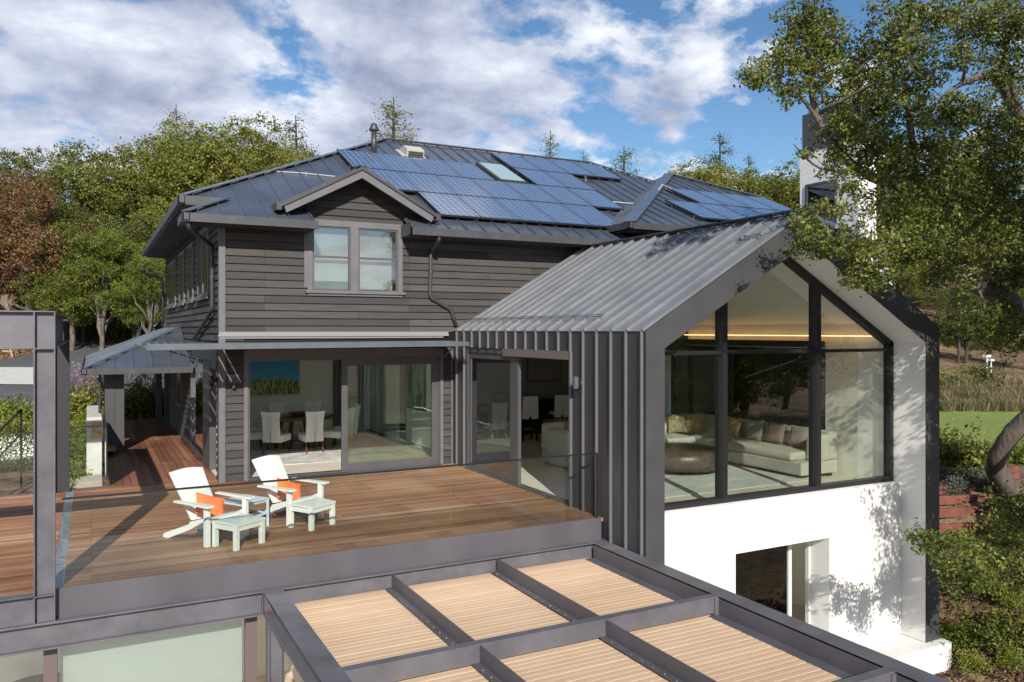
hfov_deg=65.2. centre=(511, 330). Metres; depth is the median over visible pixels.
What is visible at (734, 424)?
cushion
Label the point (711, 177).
oak tree
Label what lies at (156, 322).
shrub
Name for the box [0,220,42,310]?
oak tree
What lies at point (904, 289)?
oak tree
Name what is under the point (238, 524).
footstool
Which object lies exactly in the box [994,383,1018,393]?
dry grass
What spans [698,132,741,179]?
sparse conifer
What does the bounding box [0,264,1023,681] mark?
ground
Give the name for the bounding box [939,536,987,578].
shrub
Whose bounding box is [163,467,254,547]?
deck chair
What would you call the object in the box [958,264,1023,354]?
oak tree
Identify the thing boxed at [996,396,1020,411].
dry grass
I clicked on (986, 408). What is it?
dry grass
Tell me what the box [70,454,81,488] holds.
ground cover
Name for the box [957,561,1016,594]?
shrub
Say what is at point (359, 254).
upper window
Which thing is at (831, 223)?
solar panel
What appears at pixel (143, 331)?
shrub
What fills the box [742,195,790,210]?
solar panel
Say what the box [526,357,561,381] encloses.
wall picture
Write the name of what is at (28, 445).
white flowers
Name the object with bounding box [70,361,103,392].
purple sage
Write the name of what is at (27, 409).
shrub
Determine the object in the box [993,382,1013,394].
dry grass
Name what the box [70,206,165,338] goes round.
oak tree
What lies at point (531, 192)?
solar panel
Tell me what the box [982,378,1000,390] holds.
dry grass
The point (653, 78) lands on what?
sky
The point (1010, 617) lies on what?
shrub
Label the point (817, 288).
gable window
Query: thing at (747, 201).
solar panel
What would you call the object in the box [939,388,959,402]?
dry grass
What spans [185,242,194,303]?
side window
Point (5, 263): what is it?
oak tree
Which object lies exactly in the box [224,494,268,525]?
side table
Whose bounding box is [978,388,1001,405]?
dry grass
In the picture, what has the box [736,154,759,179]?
sparse conifer
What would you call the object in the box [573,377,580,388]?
wall light
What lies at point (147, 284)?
oak tree
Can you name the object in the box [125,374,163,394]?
purple sage
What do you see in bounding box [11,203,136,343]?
oak tree
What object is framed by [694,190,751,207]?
solar panel
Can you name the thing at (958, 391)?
dry grass
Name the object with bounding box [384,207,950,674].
gabled wing
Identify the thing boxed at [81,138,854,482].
timber house
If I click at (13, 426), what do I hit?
shrub
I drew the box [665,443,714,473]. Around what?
leather ottoman
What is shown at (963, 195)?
live oak
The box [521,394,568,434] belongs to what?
bar counter
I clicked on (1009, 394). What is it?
dry grass
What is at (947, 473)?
shrub
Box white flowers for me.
[0,420,32,463]
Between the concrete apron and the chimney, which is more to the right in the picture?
the chimney
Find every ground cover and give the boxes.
[0,410,32,472]
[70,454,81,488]
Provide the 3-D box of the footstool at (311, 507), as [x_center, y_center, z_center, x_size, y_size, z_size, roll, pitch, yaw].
[-3.075,2.814,12.309,0.500,0.372,0.520,0,0,30]
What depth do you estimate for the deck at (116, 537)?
12.66 m
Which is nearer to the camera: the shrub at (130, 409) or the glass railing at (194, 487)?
the glass railing at (194, 487)
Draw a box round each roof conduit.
[268,171,334,176]
[613,184,671,203]
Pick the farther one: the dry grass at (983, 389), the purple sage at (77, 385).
the dry grass at (983, 389)
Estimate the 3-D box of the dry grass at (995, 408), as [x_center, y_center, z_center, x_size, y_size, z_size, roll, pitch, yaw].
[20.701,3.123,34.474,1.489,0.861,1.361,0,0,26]
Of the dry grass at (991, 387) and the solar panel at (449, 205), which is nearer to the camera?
the solar panel at (449, 205)
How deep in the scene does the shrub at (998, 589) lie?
15.36 m
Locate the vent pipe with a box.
[369,123,378,152]
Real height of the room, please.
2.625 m
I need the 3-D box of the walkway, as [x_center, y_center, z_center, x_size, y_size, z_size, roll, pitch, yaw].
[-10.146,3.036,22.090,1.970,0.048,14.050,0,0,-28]
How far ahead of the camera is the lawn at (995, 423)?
29.98 m
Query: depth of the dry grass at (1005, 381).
38.85 m
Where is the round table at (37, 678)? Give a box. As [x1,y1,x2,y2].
[13,673,59,681]
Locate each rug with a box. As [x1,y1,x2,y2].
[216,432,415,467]
[555,461,808,497]
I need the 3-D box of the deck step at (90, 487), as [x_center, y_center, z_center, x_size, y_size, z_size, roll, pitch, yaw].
[-8.201,3.206,15.188,0.998,0.388,0.320,0,0,-28]
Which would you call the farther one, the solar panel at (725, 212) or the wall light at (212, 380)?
the solar panel at (725, 212)
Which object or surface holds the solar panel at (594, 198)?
attached to the timber house
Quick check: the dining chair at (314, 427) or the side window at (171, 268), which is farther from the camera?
the side window at (171, 268)
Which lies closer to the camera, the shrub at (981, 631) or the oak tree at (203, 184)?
the shrub at (981, 631)
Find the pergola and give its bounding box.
[263,541,949,681]
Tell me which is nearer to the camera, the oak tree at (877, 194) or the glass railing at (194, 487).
the glass railing at (194, 487)
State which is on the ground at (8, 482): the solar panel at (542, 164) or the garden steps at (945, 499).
the garden steps at (945, 499)
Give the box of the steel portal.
[0,310,107,624]
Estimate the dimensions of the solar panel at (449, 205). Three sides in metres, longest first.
1.660 x 0.995 x 0.134 m
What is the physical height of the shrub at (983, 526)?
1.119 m
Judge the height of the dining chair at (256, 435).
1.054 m
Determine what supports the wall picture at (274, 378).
attached to the timber house
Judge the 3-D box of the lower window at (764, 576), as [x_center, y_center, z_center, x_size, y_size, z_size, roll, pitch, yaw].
[4.507,4.740,14.293,2.210,2.000,0.080,0,0,-28]
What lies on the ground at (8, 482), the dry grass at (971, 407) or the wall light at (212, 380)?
the dry grass at (971, 407)
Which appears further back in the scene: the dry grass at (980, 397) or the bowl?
the dry grass at (980, 397)
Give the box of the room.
[0,613,302,681]
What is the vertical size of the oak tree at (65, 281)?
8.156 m
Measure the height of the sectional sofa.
0.920 m
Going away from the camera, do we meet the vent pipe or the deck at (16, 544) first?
the deck at (16, 544)
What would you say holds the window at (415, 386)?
attached to the timber house
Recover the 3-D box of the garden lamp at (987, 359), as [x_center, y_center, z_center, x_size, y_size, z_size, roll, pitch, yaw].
[23.657,2.007,39.749,0.871,1.620,0.263,0,0,-38]
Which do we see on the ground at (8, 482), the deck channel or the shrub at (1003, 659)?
the shrub at (1003, 659)
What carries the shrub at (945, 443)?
on the ground at (8, 482)
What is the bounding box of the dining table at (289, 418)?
[260,413,335,448]
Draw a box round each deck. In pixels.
[0,492,65,596]
[63,463,602,586]
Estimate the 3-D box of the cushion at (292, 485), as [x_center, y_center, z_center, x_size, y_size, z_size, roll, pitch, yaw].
[-3.543,2.540,12.746,0.207,0.438,0.550,0,0,43]
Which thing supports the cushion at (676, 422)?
on the sectional sofa
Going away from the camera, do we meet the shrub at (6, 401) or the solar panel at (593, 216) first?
the solar panel at (593, 216)
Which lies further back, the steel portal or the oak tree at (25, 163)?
the oak tree at (25, 163)
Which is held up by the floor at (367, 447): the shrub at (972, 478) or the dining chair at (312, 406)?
the dining chair at (312, 406)
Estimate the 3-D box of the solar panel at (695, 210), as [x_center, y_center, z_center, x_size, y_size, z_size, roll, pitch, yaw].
[5.063,-3.257,21.975,0.995,0.134,1.660,0,24,-28]
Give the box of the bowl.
[288,411,307,415]
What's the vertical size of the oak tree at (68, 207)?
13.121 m
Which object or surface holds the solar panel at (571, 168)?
attached to the timber house
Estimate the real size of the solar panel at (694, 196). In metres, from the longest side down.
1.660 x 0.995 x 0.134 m
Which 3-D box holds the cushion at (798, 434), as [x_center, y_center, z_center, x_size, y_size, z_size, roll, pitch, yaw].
[6.078,2.240,16.970,0.188,0.446,0.520,0,0,-28]
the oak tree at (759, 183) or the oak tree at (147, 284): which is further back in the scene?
the oak tree at (759, 183)
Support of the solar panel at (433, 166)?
attached to the timber house
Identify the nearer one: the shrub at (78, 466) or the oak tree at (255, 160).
the shrub at (78, 466)
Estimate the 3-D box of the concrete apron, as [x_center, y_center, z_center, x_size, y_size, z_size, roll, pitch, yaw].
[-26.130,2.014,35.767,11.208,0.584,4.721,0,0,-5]
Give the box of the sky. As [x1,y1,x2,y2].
[0,0,1023,201]
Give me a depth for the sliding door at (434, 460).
17.27 m
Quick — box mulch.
[935,531,1023,681]
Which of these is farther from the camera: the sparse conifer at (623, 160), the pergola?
the sparse conifer at (623, 160)
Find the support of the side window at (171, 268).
in the timber house
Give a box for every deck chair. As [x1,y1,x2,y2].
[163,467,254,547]
[251,455,328,526]
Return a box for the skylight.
[475,162,527,183]
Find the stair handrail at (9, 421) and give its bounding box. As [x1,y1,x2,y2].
[0,409,24,488]
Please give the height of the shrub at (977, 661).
0.560 m
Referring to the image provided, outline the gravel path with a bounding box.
[70,458,101,488]
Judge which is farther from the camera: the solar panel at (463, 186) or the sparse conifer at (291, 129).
the sparse conifer at (291, 129)
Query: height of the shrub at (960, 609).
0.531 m
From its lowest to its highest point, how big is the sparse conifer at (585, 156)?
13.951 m
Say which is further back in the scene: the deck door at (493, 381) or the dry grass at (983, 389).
the dry grass at (983, 389)
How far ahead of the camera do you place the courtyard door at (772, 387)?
18.90 m
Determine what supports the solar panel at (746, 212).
attached to the timber house
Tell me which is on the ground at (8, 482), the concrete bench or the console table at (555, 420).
the concrete bench
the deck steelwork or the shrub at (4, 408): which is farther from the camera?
the shrub at (4, 408)
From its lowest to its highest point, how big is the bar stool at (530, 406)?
1.220 m
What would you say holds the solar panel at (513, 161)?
attached to the timber house
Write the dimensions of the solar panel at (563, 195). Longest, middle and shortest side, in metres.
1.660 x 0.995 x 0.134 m
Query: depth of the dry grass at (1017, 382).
38.80 m
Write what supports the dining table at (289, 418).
on the floor at (367, 447)
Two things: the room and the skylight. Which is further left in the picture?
the room
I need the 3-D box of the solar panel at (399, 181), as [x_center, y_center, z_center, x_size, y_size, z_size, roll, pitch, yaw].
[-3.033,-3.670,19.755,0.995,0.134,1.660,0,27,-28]
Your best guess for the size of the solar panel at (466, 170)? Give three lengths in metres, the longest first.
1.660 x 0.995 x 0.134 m
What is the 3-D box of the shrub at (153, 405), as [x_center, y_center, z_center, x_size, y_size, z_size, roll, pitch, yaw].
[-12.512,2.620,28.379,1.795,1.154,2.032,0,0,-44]
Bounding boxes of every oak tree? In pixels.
[0,146,72,309]
[0,164,118,349]
[0,211,21,309]
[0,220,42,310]
[1,148,135,243]
[7,220,129,350]
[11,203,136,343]
[30,269,83,327]
[45,135,213,241]
[58,224,159,350]
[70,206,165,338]
[86,195,176,326]
[95,116,231,235]
[108,246,165,333]
[147,111,307,201]
[177,178,228,195]
[237,135,319,169]
[650,167,710,181]
[668,155,756,193]
[698,165,799,206]
[735,159,890,251]
[798,140,952,244]
[877,171,968,304]
[887,250,956,312]
[915,159,1023,282]
[932,287,997,362]
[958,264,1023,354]
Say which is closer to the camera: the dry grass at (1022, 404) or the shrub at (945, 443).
the shrub at (945, 443)
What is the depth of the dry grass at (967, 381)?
38.21 m
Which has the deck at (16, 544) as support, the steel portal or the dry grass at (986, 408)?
the steel portal
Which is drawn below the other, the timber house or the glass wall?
the glass wall
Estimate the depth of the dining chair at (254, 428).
20.74 m
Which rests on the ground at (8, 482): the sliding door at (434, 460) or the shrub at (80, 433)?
the shrub at (80, 433)
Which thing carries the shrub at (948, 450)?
on the ground at (8, 482)
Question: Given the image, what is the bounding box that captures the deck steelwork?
[0,518,608,657]
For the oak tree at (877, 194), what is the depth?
57.17 m
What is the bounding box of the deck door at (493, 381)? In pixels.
[464,347,568,505]
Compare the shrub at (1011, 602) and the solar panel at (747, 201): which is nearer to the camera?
the shrub at (1011, 602)
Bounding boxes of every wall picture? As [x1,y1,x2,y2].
[250,361,300,397]
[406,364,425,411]
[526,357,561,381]
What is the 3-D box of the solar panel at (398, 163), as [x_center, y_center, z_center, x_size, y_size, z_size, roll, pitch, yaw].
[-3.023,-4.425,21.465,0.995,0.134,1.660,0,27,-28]
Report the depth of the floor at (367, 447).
19.73 m
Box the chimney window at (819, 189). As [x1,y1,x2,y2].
[805,179,836,222]
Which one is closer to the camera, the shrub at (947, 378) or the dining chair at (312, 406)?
the dining chair at (312, 406)
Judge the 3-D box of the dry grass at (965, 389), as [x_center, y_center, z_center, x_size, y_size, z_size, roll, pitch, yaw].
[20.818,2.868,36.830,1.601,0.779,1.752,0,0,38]
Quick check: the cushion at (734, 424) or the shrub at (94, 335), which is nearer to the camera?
the cushion at (734, 424)
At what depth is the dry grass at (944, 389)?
36.73 m
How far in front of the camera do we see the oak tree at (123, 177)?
54.21 m
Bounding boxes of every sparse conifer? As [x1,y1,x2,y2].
[160,108,190,158]
[279,113,318,156]
[359,97,424,143]
[539,130,560,156]
[577,150,590,160]
[604,148,646,175]
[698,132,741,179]
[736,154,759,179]
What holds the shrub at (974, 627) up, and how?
on the mulch
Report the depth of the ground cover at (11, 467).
20.01 m
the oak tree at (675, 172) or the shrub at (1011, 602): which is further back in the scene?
the oak tree at (675, 172)
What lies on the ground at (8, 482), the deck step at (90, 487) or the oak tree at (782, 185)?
the oak tree at (782, 185)
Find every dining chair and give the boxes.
[250,418,269,445]
[250,430,267,449]
[260,411,290,454]
[267,401,288,432]
[299,401,321,432]
[299,410,324,453]
[323,407,355,447]
[333,403,360,444]
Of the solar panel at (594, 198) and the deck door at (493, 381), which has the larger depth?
the solar panel at (594, 198)
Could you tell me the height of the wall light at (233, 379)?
0.270 m
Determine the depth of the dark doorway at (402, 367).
22.06 m
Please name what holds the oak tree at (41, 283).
on the ground at (8, 482)
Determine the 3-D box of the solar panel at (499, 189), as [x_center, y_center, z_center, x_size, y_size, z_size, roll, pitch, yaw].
[-0.366,-3.670,21.155,0.995,0.134,1.660,0,27,-28]
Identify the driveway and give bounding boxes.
[0,344,163,407]
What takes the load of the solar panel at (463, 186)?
attached to the timber house
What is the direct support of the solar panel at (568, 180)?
attached to the timber house
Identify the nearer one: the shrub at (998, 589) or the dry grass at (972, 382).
the shrub at (998, 589)
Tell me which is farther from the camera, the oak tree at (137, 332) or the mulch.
the oak tree at (137, 332)
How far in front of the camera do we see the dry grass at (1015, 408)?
34.30 m
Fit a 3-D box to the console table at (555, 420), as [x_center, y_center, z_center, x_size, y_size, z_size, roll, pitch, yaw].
[2.004,2.570,19.631,2.600,0.860,0.500,0,0,-28]
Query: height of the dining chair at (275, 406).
1.054 m
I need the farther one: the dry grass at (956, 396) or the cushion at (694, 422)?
the dry grass at (956, 396)
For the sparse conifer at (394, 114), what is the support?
on the ground at (8, 482)
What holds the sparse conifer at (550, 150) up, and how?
on the ground at (8, 482)
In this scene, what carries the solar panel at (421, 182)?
attached to the timber house
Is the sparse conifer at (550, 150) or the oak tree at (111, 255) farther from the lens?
the sparse conifer at (550, 150)
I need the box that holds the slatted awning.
[134,341,468,362]
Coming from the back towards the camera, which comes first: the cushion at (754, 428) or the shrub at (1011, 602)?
the cushion at (754, 428)
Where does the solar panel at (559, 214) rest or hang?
attached to the timber house
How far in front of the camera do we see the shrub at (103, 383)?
31.53 m
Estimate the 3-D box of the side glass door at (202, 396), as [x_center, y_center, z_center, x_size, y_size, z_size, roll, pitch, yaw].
[-7.082,1.825,18.447,0.130,2.350,4.750,0,0,-28]
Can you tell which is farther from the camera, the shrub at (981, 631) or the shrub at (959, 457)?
the shrub at (959, 457)
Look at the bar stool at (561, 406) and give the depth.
22.13 m
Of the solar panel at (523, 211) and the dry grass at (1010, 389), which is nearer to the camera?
the solar panel at (523, 211)
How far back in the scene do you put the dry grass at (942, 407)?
34.35 m
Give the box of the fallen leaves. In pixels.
[468,308,648,326]
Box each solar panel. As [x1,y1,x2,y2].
[337,149,389,169]
[366,168,418,192]
[374,153,426,173]
[399,171,456,194]
[408,156,460,176]
[417,191,480,218]
[436,175,493,197]
[442,160,495,180]
[457,195,519,221]
[470,178,528,200]
[490,152,540,170]
[493,198,555,223]
[503,181,561,203]
[513,168,567,187]
[520,156,569,173]
[528,201,591,226]
[536,185,593,206]
[543,171,596,191]
[547,159,596,177]
[562,204,613,227]
[565,187,623,209]
[573,162,622,179]
[665,200,729,220]
[667,187,724,204]
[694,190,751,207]
[694,202,746,221]
[720,193,775,209]
[721,205,763,219]
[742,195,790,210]
[746,207,780,216]
[820,217,852,230]
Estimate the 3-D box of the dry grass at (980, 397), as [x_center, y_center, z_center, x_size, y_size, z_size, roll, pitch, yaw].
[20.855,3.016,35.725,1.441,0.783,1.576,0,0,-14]
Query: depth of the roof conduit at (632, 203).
23.14 m
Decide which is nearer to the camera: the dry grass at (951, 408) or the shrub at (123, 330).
the dry grass at (951, 408)
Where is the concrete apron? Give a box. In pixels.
[0,367,32,383]
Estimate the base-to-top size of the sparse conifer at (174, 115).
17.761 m
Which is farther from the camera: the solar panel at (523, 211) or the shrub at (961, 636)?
the solar panel at (523, 211)
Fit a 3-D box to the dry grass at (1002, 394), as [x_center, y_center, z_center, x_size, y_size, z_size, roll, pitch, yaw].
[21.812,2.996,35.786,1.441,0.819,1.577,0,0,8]
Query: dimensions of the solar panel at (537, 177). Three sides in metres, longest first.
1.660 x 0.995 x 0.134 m
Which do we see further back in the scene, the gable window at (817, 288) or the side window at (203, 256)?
the side window at (203, 256)
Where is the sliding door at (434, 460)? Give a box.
[248,356,441,481]
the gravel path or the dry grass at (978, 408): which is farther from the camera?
the dry grass at (978, 408)
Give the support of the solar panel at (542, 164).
attached to the timber house
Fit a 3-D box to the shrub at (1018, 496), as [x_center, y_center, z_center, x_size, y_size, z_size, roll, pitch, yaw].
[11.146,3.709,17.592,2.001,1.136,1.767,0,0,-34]
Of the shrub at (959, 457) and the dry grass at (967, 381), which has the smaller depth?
the shrub at (959, 457)
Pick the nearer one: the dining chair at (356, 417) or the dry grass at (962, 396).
the dining chair at (356, 417)
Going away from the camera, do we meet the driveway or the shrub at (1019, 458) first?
the shrub at (1019, 458)
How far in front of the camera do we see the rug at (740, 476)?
16.03 m
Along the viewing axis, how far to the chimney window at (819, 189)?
24.74 m
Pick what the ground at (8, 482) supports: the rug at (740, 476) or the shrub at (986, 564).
the shrub at (986, 564)
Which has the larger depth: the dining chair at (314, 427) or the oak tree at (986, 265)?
the oak tree at (986, 265)
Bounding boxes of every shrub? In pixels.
[0,392,30,415]
[0,394,32,425]
[0,397,14,424]
[0,408,32,443]
[70,377,103,409]
[70,386,102,418]
[70,409,102,427]
[70,412,102,443]
[70,435,102,461]
[70,447,92,478]
[75,321,120,341]
[85,375,128,395]
[89,318,143,338]
[121,313,161,336]
[124,376,163,404]
[124,388,154,419]
[125,381,163,415]
[133,390,163,416]
[142,308,165,329]
[939,367,974,391]
[939,417,1017,475]
[939,431,981,473]
[939,439,1017,473]
[939,465,959,482]
[939,472,974,494]
[939,527,978,551]
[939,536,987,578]
[939,618,979,651]
[942,642,995,677]
[944,598,975,619]
[945,463,989,488]
[955,361,1009,386]
[955,537,1006,577]
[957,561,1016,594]
[961,616,996,641]
[963,612,1023,654]
[970,500,1023,557]
[972,471,996,493]
[975,476,1023,519]
[976,597,1023,644]
[981,573,1023,598]
[989,583,1023,606]
[992,641,1023,674]
[993,439,1023,463]
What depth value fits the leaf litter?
46.16 m
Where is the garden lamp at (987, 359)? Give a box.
[983,355,993,380]
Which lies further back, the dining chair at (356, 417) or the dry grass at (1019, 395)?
the dry grass at (1019, 395)
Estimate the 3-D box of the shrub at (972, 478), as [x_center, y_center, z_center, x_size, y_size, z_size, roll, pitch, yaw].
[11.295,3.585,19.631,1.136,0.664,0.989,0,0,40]
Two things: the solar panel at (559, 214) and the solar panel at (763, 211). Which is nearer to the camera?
the solar panel at (559, 214)
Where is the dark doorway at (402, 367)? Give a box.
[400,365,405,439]
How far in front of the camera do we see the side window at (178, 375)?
23.19 m
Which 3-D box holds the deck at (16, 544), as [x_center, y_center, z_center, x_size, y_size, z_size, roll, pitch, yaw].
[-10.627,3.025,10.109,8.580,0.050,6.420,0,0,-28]
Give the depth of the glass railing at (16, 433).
14.62 m
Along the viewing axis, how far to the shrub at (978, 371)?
39.39 m
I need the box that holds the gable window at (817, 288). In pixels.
[665,256,893,510]
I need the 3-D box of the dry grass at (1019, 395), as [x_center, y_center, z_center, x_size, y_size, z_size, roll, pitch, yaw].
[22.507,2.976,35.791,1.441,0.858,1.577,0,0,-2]
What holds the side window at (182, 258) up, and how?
in the timber house
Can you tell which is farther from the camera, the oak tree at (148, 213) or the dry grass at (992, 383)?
the oak tree at (148, 213)
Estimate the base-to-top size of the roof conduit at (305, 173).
0.130 m
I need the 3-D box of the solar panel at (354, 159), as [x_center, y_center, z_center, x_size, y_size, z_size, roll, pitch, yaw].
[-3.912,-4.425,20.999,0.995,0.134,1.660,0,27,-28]
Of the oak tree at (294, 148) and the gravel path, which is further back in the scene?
the oak tree at (294, 148)
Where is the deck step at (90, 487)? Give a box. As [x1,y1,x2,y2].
[70,486,108,489]
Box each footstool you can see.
[211,513,265,550]
[287,498,335,530]
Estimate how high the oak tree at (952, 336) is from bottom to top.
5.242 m
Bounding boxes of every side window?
[166,259,176,309]
[176,373,181,407]
[177,250,185,306]
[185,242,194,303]
[195,227,210,301]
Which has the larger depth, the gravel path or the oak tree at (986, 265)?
the oak tree at (986, 265)
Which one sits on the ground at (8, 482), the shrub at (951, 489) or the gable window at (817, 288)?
the shrub at (951, 489)
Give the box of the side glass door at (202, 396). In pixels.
[190,356,216,470]
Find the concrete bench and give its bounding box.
[86,405,115,474]
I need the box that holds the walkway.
[102,416,215,485]
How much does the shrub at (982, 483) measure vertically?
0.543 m
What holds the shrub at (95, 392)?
on the ground at (8, 482)
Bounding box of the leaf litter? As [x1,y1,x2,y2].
[0,335,131,359]
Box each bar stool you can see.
[521,396,538,441]
[548,395,568,418]
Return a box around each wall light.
[209,375,217,386]
[229,374,237,387]
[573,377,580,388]
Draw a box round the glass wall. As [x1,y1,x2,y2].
[43,612,263,681]
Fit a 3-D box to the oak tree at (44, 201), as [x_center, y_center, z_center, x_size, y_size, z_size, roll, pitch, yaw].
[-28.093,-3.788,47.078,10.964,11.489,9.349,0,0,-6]
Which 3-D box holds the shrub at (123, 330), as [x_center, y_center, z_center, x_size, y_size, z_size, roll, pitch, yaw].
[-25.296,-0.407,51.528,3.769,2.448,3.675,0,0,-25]
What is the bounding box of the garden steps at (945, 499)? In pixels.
[939,466,1019,550]
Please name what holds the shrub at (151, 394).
on the ground at (8, 482)
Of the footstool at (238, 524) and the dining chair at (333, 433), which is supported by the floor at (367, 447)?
the dining chair at (333, 433)
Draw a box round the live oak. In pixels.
[731,0,1023,608]
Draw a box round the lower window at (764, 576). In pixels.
[736,541,810,623]
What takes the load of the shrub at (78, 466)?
on the ground at (8, 482)
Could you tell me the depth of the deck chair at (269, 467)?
12.75 m
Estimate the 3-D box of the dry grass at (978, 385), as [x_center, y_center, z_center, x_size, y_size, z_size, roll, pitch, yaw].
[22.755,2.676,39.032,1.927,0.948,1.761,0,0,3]
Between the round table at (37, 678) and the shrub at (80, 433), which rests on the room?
the round table at (37, 678)
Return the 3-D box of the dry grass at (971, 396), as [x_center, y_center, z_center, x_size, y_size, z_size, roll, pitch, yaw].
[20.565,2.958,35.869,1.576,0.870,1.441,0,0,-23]
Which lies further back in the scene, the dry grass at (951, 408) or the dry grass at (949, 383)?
the dry grass at (949, 383)
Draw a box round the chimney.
[800,99,891,284]
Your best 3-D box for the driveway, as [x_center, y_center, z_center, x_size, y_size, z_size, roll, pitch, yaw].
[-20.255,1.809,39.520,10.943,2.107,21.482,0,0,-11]
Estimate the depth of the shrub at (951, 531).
16.70 m
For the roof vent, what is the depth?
22.75 m
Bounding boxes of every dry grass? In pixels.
[939,375,963,389]
[939,382,963,397]
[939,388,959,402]
[939,397,959,411]
[939,398,952,411]
[940,390,963,406]
[947,383,972,397]
[949,397,978,411]
[952,374,978,388]
[957,386,976,394]
[957,388,984,403]
[957,391,974,401]
[959,374,987,387]
[959,397,982,411]
[963,385,984,392]
[968,382,994,396]
[968,398,986,411]
[970,390,993,403]
[973,377,996,388]
[974,396,999,411]
[978,380,1003,395]
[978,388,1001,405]
[979,395,1003,411]
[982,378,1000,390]
[992,389,1011,406]
[993,373,1020,386]
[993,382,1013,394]
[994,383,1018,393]
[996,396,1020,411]
[997,397,1022,411]
[998,390,1022,401]
[1005,374,1023,390]
[1005,387,1023,403]
[1006,382,1023,400]
[1011,399,1023,410]
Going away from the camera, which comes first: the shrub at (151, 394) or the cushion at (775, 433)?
the cushion at (775, 433)
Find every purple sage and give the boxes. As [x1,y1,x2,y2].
[32,368,103,415]
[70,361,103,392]
[70,361,125,396]
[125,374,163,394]
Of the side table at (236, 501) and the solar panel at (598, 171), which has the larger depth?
the solar panel at (598, 171)
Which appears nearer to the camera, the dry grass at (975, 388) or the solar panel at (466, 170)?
the solar panel at (466, 170)
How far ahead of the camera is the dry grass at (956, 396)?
35.66 m
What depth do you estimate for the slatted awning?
15.36 m
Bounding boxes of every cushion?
[195,492,224,515]
[276,477,300,498]
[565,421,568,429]
[667,413,687,432]
[682,413,703,431]
[728,416,741,436]
[744,419,763,440]
[765,421,785,444]
[788,424,808,447]
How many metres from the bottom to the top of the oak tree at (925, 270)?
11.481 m
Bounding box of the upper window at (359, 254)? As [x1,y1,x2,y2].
[305,219,405,296]
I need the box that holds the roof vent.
[395,145,424,157]
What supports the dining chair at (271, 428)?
on the floor at (367, 447)
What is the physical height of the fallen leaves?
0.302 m
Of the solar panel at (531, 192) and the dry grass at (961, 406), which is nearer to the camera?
the solar panel at (531, 192)
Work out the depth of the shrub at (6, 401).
26.14 m
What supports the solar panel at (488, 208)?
attached to the timber house
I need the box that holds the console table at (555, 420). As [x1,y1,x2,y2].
[543,418,568,422]
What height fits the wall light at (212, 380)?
0.220 m
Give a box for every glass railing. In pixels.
[0,431,32,490]
[62,452,597,559]
[71,415,107,481]
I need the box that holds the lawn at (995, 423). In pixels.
[939,409,1023,450]
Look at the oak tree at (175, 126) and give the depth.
59.80 m
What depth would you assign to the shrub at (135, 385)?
29.86 m
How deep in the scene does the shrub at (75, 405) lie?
27.51 m
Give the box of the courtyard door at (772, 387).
[671,345,824,429]
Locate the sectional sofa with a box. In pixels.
[542,413,836,477]
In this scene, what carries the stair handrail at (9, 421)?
on the ground at (8, 482)
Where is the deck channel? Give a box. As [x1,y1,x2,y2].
[56,491,73,587]
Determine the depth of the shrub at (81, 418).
25.83 m
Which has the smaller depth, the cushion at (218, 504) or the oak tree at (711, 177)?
the cushion at (218, 504)
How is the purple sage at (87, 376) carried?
on the ground at (8, 482)
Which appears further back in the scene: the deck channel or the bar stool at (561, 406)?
the bar stool at (561, 406)
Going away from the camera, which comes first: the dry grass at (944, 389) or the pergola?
the pergola
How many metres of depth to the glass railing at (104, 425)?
15.95 m
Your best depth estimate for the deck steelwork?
10.27 m
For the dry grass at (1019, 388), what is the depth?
36.67 m

